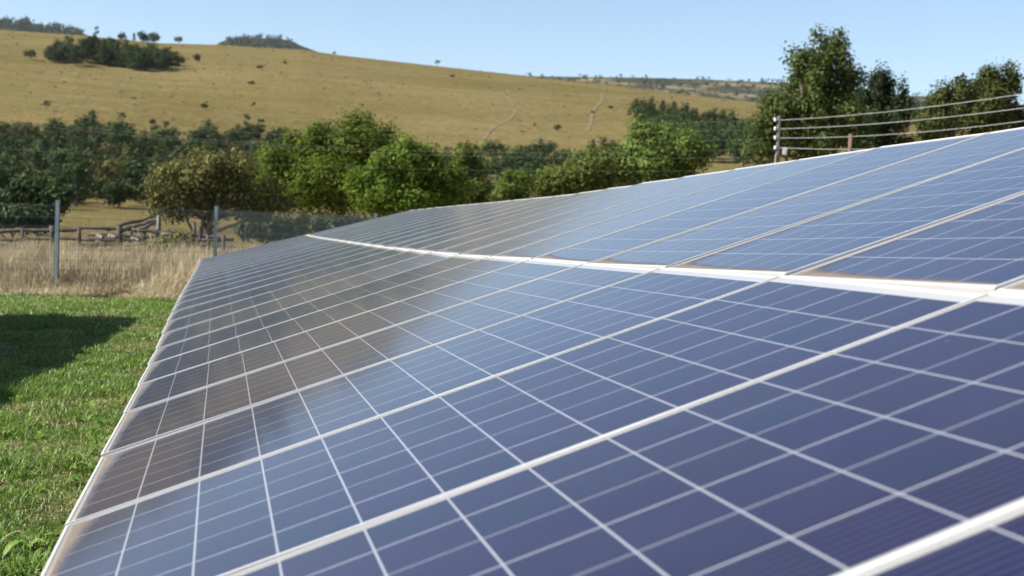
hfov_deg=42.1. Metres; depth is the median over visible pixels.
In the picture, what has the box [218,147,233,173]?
hill tree
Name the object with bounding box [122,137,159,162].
hill tree
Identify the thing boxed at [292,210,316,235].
bush
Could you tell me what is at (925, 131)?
overhead wire
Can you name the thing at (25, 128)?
hill tree
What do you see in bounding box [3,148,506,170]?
overhead wire
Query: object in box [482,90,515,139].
footpath
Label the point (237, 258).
solar panel
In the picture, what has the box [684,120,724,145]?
hill tree
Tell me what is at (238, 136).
hill tree
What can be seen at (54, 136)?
hill tree
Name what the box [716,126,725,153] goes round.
hill tree
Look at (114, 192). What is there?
tree
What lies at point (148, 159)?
hill tree
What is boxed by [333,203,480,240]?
solar panel
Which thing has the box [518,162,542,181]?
hill tree
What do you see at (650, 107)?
hill tree
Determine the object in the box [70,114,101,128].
hill tree
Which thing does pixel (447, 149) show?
hill tree
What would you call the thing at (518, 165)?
hill tree
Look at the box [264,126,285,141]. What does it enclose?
hill tree
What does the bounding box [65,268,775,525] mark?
solar panel
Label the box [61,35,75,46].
pine tree
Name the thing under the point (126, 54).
pine tree
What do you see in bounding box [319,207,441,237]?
solar panel
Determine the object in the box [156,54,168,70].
pine tree
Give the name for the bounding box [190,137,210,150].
hill tree
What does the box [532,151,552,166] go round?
hill tree
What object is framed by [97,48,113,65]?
pine tree
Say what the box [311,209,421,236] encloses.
solar panel
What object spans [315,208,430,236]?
solar panel
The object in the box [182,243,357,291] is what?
solar panel
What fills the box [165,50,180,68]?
pine tree
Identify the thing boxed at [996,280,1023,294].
solar panel
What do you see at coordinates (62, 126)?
hill tree
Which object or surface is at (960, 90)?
tree
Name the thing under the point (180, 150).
hill tree
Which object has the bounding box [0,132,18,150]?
hill tree
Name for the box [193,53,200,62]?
hill tree
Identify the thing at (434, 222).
solar panel
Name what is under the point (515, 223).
solar panel
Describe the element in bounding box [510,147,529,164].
hill tree
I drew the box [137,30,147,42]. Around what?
hill tree
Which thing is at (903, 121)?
overhead wire
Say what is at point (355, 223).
solar panel
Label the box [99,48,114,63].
pine tree
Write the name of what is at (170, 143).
hill tree
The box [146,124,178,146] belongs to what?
hill tree
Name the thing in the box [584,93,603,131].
footpath
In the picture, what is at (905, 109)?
overhead wire
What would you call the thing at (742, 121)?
hill tree
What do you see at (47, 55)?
pine tree
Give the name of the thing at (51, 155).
hill tree
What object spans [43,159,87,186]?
hill tree
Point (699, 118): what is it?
hill tree
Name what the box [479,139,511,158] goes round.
hill tree
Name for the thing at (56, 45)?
pine tree
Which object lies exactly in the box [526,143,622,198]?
tree
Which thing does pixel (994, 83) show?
tree
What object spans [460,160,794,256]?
solar panel
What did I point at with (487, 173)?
hill bush
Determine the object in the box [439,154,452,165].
hill tree
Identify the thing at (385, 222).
solar panel
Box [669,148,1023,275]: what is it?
solar panel
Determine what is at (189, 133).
hill tree
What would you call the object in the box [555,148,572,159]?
hill tree
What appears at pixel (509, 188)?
tree
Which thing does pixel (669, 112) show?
hill tree
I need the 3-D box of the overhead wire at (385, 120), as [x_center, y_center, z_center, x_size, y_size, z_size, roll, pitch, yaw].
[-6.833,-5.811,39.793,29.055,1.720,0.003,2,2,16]
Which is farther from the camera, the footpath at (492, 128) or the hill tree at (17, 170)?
the footpath at (492, 128)
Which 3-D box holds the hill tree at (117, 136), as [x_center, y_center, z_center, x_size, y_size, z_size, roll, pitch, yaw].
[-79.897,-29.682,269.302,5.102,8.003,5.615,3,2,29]
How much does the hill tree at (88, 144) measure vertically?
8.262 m
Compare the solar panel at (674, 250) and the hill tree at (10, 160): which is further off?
the hill tree at (10, 160)
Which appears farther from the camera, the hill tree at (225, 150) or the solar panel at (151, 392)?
the hill tree at (225, 150)
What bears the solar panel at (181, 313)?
on the panel rack
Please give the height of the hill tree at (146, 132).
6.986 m
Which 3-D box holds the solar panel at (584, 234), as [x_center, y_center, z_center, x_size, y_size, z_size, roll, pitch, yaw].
[0.911,-0.439,7.274,1.962,0.042,1.008,-18,5,-11]
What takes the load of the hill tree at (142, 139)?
on the hillside
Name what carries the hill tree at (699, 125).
on the hillside
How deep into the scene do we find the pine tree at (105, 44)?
535.24 m
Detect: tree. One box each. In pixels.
[0,121,11,132]
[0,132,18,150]
[0,133,11,154]
[0,141,7,155]
[0,153,30,186]
[0,155,23,188]
[1,145,14,157]
[3,128,32,155]
[4,143,17,155]
[4,152,27,166]
[5,158,56,185]
[7,125,21,134]
[8,150,52,169]
[8,167,66,188]
[10,120,28,128]
[11,159,49,187]
[12,130,42,156]
[15,123,44,143]
[15,134,51,153]
[18,142,50,161]
[22,49,36,59]
[33,133,77,152]
[39,120,62,140]
[41,116,71,135]
[41,146,86,165]
[42,100,50,110]
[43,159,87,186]
[44,48,52,61]
[45,148,88,164]
[46,154,56,169]
[47,130,61,146]
[47,151,67,171]
[50,38,60,47]
[50,50,58,62]
[55,47,62,62]
[56,138,107,195]
[59,130,89,148]
[60,144,99,205]
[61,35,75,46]
[61,47,69,61]
[63,124,77,139]
[65,45,83,65]
[66,43,82,63]
[66,144,104,157]
[69,118,89,141]
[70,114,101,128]
[73,133,99,145]
[74,127,103,135]
[77,38,85,61]
[79,41,94,62]
[79,109,104,129]
[84,144,116,158]
[89,124,111,148]
[89,158,128,204]
[90,43,101,63]
[91,45,110,65]
[95,49,110,63]
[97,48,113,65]
[97,142,123,160]
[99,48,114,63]
[99,157,131,181]
[100,40,112,49]
[105,130,125,149]
[106,121,135,141]
[107,122,128,153]
[108,119,132,140]
[111,44,119,64]
[113,39,122,46]
[113,51,125,67]
[114,139,149,182]
[116,111,125,118]
[117,31,127,40]
[117,147,141,162]
[120,47,131,68]
[121,127,140,145]
[121,159,165,205]
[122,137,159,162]
[126,52,143,70]
[126,55,136,68]
[134,134,157,146]
[135,134,157,156]
[136,52,146,69]
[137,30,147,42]
[137,143,300,252]
[137,153,152,164]
[138,51,146,69]
[140,130,153,145]
[141,52,154,70]
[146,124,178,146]
[148,154,171,166]
[152,50,160,68]
[154,136,168,151]
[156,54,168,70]
[159,47,169,55]
[159,150,188,163]
[160,126,193,156]
[164,53,172,68]
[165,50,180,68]
[170,143,194,158]
[171,50,185,68]
[174,36,182,43]
[178,137,201,150]
[182,130,198,143]
[185,124,216,144]
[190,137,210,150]
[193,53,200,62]
[198,122,224,135]
[200,103,208,107]
[201,133,226,143]
[205,119,212,128]
[206,133,226,155]
[209,139,232,152]
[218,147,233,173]
[221,136,236,153]
[224,127,252,143]
[229,102,404,220]
[229,140,249,152]
[232,122,255,140]
[243,114,250,126]
[244,140,255,152]
[247,122,265,143]
[248,139,268,156]
[249,145,264,162]
[257,118,265,133]
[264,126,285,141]
[268,131,279,144]
[275,126,294,143]
[334,131,472,217]
[439,138,498,204]
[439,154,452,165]
[440,145,452,153]
[472,145,487,162]
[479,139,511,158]
[484,165,535,201]
[485,151,512,182]
[497,154,534,172]
[497,157,518,181]
[499,146,531,162]
[506,145,539,159]
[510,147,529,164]
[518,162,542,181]
[525,151,547,172]
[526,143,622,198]
[528,138,558,155]
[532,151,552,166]
[535,140,557,154]
[544,154,565,166]
[553,124,560,130]
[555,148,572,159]
[584,114,719,186]
[586,139,595,149]
[587,142,597,153]
[598,136,614,152]
[602,139,624,151]
[625,97,647,118]
[632,104,656,121]
[638,110,659,125]
[640,96,665,114]
[650,113,670,128]
[657,100,667,116]
[663,106,677,117]
[664,107,697,120]
[665,100,696,111]
[665,117,690,128]
[678,110,690,122]
[680,108,704,123]
[684,110,696,123]
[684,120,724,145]
[686,120,705,129]
[690,127,733,162]
[700,107,722,124]
[700,118,717,128]
[715,109,730,123]
[715,119,728,128]
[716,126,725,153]
[719,124,742,151]
[720,109,742,126]
[724,135,758,167]
[725,125,751,163]
[728,118,761,137]
[729,128,760,160]
[736,20,874,165]
[843,59,919,150]
[913,72,980,140]
[948,58,1023,135]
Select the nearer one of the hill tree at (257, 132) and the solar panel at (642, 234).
the solar panel at (642, 234)
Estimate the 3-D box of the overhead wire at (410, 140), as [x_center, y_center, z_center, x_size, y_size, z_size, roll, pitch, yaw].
[-6.838,-5.207,39.816,29.065,1.570,0.003,2,2,16]
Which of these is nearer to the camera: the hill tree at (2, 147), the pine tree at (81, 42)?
the hill tree at (2, 147)
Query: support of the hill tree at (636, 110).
on the hillside
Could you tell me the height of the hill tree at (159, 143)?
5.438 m
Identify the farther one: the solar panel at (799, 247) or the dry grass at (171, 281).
the dry grass at (171, 281)
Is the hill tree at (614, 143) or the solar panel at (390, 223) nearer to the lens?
the solar panel at (390, 223)
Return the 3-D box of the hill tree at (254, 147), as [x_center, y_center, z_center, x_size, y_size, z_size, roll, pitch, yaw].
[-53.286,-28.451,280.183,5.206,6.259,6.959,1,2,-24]
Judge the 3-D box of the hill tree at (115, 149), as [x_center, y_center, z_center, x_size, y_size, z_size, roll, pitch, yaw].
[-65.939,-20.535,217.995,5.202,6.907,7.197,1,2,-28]
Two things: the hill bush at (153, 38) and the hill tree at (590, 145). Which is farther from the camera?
the hill bush at (153, 38)
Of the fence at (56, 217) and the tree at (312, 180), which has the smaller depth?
the fence at (56, 217)
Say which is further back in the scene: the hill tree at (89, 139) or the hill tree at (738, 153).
the hill tree at (738, 153)
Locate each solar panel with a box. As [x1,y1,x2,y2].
[41,275,981,575]
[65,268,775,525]
[100,264,654,456]
[123,259,583,413]
[137,257,525,386]
[147,255,485,366]
[155,252,454,349]
[161,250,426,334]
[166,248,408,321]
[171,247,392,311]
[175,245,379,303]
[179,244,369,297]
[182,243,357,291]
[185,241,350,286]
[187,241,343,282]
[189,240,337,279]
[192,239,330,275]
[194,238,324,272]
[195,237,319,269]
[196,236,315,267]
[198,236,312,264]
[199,235,308,261]
[230,292,1023,575]
[308,210,413,235]
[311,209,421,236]
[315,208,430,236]
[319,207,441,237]
[324,206,451,238]
[328,205,463,239]
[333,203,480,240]
[339,202,493,240]
[346,200,511,242]
[354,198,530,243]
[363,196,552,244]
[373,194,573,246]
[387,189,603,248]
[398,185,632,250]
[417,178,677,252]
[437,170,729,254]
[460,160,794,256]
[492,148,874,259]
[533,132,988,263]
[588,127,1023,268]
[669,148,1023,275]
[789,193,1023,293]
[848,503,1023,575]
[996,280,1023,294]
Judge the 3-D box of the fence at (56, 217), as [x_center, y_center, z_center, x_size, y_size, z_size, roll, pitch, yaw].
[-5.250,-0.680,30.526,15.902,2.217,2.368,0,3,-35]
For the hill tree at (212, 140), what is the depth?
297.90 m
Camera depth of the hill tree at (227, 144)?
272.41 m
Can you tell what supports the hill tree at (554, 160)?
on the hillside
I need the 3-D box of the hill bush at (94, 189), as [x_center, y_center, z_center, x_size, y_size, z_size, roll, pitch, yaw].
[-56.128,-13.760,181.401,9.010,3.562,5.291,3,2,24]
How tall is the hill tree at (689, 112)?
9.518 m
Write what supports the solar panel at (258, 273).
on the panel rack
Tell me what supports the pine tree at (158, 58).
on the hillside
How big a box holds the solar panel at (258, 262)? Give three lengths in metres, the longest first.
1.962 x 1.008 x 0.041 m
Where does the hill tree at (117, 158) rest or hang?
on the hillside
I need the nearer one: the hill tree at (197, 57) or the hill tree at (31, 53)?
the hill tree at (31, 53)
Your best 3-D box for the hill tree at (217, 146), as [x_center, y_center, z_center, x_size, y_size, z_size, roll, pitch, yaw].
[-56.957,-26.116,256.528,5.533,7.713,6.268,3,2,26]
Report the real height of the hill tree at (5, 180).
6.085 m
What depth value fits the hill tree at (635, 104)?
455.40 m
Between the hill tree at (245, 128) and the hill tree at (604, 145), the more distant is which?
the hill tree at (245, 128)
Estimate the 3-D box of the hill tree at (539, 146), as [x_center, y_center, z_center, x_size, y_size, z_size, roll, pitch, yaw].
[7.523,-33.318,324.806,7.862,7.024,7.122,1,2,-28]
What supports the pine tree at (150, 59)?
on the hillside
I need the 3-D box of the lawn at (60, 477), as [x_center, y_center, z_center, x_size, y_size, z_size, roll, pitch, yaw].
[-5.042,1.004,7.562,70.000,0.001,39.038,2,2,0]
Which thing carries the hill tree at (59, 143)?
on the hillside
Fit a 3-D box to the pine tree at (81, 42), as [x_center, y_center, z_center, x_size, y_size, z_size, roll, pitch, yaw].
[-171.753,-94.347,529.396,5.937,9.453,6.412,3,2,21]
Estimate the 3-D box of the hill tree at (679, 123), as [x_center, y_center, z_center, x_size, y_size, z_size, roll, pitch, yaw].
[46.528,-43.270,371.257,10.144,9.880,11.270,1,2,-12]
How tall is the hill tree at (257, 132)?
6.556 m
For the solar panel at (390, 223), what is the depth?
19.21 m
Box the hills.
[0,23,1023,115]
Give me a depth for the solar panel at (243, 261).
18.79 m
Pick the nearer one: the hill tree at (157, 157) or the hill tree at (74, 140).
the hill tree at (157, 157)
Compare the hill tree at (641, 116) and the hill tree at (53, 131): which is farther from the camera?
the hill tree at (641, 116)
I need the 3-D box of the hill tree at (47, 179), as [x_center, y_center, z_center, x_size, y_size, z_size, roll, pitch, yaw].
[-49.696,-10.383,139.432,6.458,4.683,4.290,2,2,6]
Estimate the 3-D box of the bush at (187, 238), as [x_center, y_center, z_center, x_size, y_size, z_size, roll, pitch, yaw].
[-8.687,-0.772,34.003,1.385,1.431,0.633,2,2,0]
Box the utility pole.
[774,116,786,162]
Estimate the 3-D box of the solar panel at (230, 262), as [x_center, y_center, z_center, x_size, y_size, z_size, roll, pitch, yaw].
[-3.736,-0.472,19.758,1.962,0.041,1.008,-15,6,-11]
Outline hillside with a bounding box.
[0,30,1009,254]
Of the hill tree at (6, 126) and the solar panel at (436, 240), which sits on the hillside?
the hill tree at (6, 126)
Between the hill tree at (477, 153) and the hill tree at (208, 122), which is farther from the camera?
the hill tree at (208, 122)
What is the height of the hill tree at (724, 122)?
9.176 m
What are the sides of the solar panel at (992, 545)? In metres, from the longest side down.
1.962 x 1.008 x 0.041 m
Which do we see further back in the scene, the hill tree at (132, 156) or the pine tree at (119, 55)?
the pine tree at (119, 55)
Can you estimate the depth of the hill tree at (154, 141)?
261.14 m
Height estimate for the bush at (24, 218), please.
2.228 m
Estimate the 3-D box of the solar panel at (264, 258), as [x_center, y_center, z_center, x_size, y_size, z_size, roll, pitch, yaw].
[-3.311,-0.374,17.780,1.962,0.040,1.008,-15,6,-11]
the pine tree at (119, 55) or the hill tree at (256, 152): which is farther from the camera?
the pine tree at (119, 55)
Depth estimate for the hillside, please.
463.69 m
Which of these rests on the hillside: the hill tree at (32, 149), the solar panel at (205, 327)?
the hill tree at (32, 149)
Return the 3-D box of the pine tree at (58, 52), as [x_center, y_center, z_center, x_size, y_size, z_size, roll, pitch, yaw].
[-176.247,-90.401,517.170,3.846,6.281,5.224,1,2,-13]
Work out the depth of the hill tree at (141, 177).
162.29 m
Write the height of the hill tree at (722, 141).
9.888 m
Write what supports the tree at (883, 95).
on the ground
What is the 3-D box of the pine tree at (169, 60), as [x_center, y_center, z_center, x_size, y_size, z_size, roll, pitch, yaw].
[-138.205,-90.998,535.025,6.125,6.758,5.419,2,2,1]
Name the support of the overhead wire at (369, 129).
attached to the utility pole
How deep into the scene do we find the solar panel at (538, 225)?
9.20 m
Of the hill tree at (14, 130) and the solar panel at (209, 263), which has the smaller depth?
the solar panel at (209, 263)
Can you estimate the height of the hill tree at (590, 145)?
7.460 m
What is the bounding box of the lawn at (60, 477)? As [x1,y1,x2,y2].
[0,296,174,575]
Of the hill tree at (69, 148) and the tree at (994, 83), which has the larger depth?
the hill tree at (69, 148)
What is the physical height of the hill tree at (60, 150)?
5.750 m
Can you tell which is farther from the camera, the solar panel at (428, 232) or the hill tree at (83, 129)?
the hill tree at (83, 129)
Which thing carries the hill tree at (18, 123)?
on the hillside
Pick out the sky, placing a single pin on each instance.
(929, 40)
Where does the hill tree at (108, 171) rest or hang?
on the hillside
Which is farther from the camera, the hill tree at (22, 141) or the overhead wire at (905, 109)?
the hill tree at (22, 141)
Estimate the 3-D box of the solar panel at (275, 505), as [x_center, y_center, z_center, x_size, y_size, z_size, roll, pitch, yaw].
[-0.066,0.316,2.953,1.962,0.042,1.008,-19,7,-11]
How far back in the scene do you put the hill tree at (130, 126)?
303.98 m
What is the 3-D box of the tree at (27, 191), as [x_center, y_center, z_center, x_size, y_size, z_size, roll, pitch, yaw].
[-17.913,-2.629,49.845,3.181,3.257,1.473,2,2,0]
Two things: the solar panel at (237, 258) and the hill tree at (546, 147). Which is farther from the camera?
the hill tree at (546, 147)
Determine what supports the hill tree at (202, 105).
on the hillside
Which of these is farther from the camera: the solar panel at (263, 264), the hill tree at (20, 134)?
the hill tree at (20, 134)
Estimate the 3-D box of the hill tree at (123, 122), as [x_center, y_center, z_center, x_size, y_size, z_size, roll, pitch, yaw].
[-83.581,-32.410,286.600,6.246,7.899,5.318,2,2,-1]
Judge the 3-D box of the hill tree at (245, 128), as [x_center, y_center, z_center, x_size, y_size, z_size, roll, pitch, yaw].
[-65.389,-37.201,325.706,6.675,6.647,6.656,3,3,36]
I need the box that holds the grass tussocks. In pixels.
[0,31,966,151]
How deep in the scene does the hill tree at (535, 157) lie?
248.73 m
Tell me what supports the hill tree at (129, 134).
on the hillside
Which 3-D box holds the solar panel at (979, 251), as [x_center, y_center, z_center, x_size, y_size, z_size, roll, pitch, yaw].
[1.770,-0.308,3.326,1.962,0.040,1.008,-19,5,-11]
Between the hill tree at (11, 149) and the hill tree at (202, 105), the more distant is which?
the hill tree at (202, 105)
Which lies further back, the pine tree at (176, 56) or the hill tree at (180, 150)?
the pine tree at (176, 56)
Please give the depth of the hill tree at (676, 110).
413.63 m
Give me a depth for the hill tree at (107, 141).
274.03 m
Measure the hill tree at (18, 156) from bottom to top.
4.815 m
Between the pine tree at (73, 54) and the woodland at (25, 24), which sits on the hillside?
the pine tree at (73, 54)
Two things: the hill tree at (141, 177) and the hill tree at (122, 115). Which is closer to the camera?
the hill tree at (141, 177)
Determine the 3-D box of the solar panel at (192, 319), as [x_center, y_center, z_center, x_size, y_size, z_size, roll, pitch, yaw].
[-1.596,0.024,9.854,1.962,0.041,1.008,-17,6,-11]
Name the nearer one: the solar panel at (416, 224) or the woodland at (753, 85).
the solar panel at (416, 224)
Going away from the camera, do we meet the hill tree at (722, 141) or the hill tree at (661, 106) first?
the hill tree at (722, 141)
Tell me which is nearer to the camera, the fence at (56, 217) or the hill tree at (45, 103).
the fence at (56, 217)
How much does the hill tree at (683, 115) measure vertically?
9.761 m
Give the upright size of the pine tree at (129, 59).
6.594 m
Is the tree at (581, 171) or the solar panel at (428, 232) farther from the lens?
the tree at (581, 171)
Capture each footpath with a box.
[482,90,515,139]
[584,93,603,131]
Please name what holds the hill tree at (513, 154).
on the hillside
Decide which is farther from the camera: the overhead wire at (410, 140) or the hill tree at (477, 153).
the hill tree at (477, 153)
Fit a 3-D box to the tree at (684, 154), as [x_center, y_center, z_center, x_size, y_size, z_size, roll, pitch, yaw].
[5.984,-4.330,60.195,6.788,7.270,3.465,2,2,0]
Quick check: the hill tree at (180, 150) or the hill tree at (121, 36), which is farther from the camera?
the hill tree at (121, 36)
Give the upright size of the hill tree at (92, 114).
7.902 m
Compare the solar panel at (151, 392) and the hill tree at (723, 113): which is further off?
the hill tree at (723, 113)
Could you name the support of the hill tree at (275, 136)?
on the hillside
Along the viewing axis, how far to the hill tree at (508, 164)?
244.92 m
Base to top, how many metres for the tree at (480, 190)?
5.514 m
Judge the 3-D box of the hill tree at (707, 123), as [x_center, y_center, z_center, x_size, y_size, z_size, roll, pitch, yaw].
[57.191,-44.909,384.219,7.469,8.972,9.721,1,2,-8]
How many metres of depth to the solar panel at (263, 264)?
15.83 m
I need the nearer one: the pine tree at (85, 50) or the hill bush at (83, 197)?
the hill bush at (83, 197)
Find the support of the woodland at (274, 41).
on the hills
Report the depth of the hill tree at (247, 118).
355.19 m
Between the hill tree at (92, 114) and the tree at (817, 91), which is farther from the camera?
the hill tree at (92, 114)
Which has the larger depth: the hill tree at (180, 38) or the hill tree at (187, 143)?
the hill tree at (180, 38)
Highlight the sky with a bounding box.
[0,0,1023,104]
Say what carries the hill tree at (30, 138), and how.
on the hillside
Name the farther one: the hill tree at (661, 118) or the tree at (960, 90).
the hill tree at (661, 118)
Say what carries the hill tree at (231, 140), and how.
on the hillside
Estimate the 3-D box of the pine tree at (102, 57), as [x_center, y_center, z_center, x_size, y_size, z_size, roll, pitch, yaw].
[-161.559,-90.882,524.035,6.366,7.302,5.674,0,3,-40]
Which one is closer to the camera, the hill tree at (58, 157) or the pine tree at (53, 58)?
the hill tree at (58, 157)
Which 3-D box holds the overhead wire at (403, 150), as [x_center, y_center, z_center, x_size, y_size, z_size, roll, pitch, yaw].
[-6.840,-4.893,39.828,29.070,1.518,0.003,2,2,16]
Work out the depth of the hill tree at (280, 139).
297.85 m
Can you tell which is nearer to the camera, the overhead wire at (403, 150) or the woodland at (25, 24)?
the overhead wire at (403, 150)
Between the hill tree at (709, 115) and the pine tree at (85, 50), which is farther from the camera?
the pine tree at (85, 50)
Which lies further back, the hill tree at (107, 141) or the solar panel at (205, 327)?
the hill tree at (107, 141)
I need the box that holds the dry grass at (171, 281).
[0,230,264,300]
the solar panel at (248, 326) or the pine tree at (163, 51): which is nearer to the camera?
the solar panel at (248, 326)
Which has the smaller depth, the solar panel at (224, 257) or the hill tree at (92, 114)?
the solar panel at (224, 257)
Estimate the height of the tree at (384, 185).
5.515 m
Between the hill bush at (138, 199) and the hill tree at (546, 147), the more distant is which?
the hill tree at (546, 147)
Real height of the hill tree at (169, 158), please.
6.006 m
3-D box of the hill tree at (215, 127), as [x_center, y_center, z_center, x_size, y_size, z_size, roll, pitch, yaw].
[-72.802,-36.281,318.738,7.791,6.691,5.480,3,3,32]
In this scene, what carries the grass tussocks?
on the hillside
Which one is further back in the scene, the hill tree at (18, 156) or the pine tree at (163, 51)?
the pine tree at (163, 51)
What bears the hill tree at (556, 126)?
on the hillside
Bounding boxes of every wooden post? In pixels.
[156,212,160,238]
[848,134,852,151]
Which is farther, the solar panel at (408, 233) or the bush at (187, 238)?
the bush at (187, 238)
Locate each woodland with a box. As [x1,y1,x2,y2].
[0,14,84,34]
[222,33,297,48]
[524,72,929,111]
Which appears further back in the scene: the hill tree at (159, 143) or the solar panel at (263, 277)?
the hill tree at (159, 143)
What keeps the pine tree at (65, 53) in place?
on the hillside
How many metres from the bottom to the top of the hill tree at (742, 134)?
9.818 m
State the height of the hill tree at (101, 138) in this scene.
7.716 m
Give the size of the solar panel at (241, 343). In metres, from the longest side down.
1.962 x 1.008 x 0.042 m
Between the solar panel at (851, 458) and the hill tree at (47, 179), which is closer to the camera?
the solar panel at (851, 458)
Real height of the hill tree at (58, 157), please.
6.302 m
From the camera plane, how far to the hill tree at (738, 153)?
312.71 m
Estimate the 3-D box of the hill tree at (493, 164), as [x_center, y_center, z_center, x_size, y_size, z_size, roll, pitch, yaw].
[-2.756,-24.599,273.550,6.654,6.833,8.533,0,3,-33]
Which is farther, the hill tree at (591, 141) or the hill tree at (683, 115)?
the hill tree at (683, 115)
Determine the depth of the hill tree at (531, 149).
302.68 m
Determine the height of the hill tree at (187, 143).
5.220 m
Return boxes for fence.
[0,200,378,290]
[0,215,232,254]
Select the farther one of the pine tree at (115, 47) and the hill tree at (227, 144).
the pine tree at (115, 47)
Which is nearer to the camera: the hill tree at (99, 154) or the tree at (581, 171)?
the tree at (581, 171)
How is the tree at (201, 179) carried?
on the ground
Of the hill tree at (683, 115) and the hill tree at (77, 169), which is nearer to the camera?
the hill tree at (77, 169)
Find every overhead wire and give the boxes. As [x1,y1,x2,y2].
[0,86,763,123]
[2,117,764,152]
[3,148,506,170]
[11,98,758,132]
[12,108,764,142]
[784,108,1021,128]
[787,94,1020,119]
[790,148,863,149]
[815,121,1022,137]
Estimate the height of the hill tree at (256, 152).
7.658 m
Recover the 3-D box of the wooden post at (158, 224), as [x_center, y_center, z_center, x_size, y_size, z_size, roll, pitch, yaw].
[-11.939,-1.473,44.975,0.170,2.267,0.158,2,2,0]
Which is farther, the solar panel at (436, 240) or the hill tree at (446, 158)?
the hill tree at (446, 158)
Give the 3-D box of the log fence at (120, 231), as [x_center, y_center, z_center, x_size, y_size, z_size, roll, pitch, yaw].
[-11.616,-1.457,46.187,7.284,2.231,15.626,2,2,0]
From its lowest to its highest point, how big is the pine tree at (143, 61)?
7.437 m
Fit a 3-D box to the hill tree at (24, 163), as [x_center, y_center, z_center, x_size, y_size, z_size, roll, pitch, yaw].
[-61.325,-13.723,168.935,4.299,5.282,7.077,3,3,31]
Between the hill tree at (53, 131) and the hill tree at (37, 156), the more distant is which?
the hill tree at (53, 131)
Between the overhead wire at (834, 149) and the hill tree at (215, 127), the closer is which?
the overhead wire at (834, 149)
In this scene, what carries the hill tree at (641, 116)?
on the hillside
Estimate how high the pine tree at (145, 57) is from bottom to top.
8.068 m
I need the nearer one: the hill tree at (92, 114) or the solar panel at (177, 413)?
the solar panel at (177, 413)
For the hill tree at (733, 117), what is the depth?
378.93 m
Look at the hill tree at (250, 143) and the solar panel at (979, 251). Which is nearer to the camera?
the solar panel at (979, 251)
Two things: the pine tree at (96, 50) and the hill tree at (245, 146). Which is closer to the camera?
the hill tree at (245, 146)
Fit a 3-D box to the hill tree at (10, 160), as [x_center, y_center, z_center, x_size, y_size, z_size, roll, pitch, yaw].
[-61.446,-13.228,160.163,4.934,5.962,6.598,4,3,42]
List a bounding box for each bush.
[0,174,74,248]
[0,199,61,247]
[67,186,95,203]
[80,178,122,196]
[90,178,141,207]
[121,180,155,202]
[140,34,159,42]
[144,230,198,253]
[231,212,370,244]
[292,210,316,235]
[480,169,494,176]
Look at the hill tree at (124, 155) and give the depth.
221.44 m
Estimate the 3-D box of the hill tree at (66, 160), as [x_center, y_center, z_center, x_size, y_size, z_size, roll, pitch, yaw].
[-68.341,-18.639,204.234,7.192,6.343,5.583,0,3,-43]
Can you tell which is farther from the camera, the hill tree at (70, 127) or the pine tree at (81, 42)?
the pine tree at (81, 42)
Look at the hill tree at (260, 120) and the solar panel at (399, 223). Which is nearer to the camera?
the solar panel at (399, 223)
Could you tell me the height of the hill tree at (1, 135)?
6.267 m
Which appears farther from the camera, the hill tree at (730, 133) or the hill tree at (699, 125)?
the hill tree at (699, 125)
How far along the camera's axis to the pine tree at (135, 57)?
517.77 m
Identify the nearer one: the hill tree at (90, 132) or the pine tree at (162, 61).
the hill tree at (90, 132)
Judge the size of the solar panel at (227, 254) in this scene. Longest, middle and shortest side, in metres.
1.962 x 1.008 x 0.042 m
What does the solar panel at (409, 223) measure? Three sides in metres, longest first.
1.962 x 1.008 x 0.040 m
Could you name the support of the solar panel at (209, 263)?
on the panel rack
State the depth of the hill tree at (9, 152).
206.88 m
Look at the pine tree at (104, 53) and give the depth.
523.59 m
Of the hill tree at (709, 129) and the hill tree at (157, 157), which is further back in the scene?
the hill tree at (709, 129)
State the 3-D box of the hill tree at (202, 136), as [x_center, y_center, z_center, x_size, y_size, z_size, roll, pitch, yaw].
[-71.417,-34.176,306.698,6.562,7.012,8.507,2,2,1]
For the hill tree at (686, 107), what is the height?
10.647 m
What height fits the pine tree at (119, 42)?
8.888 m
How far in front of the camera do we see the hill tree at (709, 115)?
422.00 m
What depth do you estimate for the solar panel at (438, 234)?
12.23 m
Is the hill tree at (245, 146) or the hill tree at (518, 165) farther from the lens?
the hill tree at (245, 146)
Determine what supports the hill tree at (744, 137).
on the hillside
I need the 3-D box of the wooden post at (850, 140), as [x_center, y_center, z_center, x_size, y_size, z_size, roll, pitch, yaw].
[7.783,-1.378,30.971,0.121,4.393,0.118,2,2,0]
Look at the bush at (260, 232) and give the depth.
45.72 m
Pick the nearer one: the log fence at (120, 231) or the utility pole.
the utility pole
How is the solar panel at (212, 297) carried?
on the panel rack

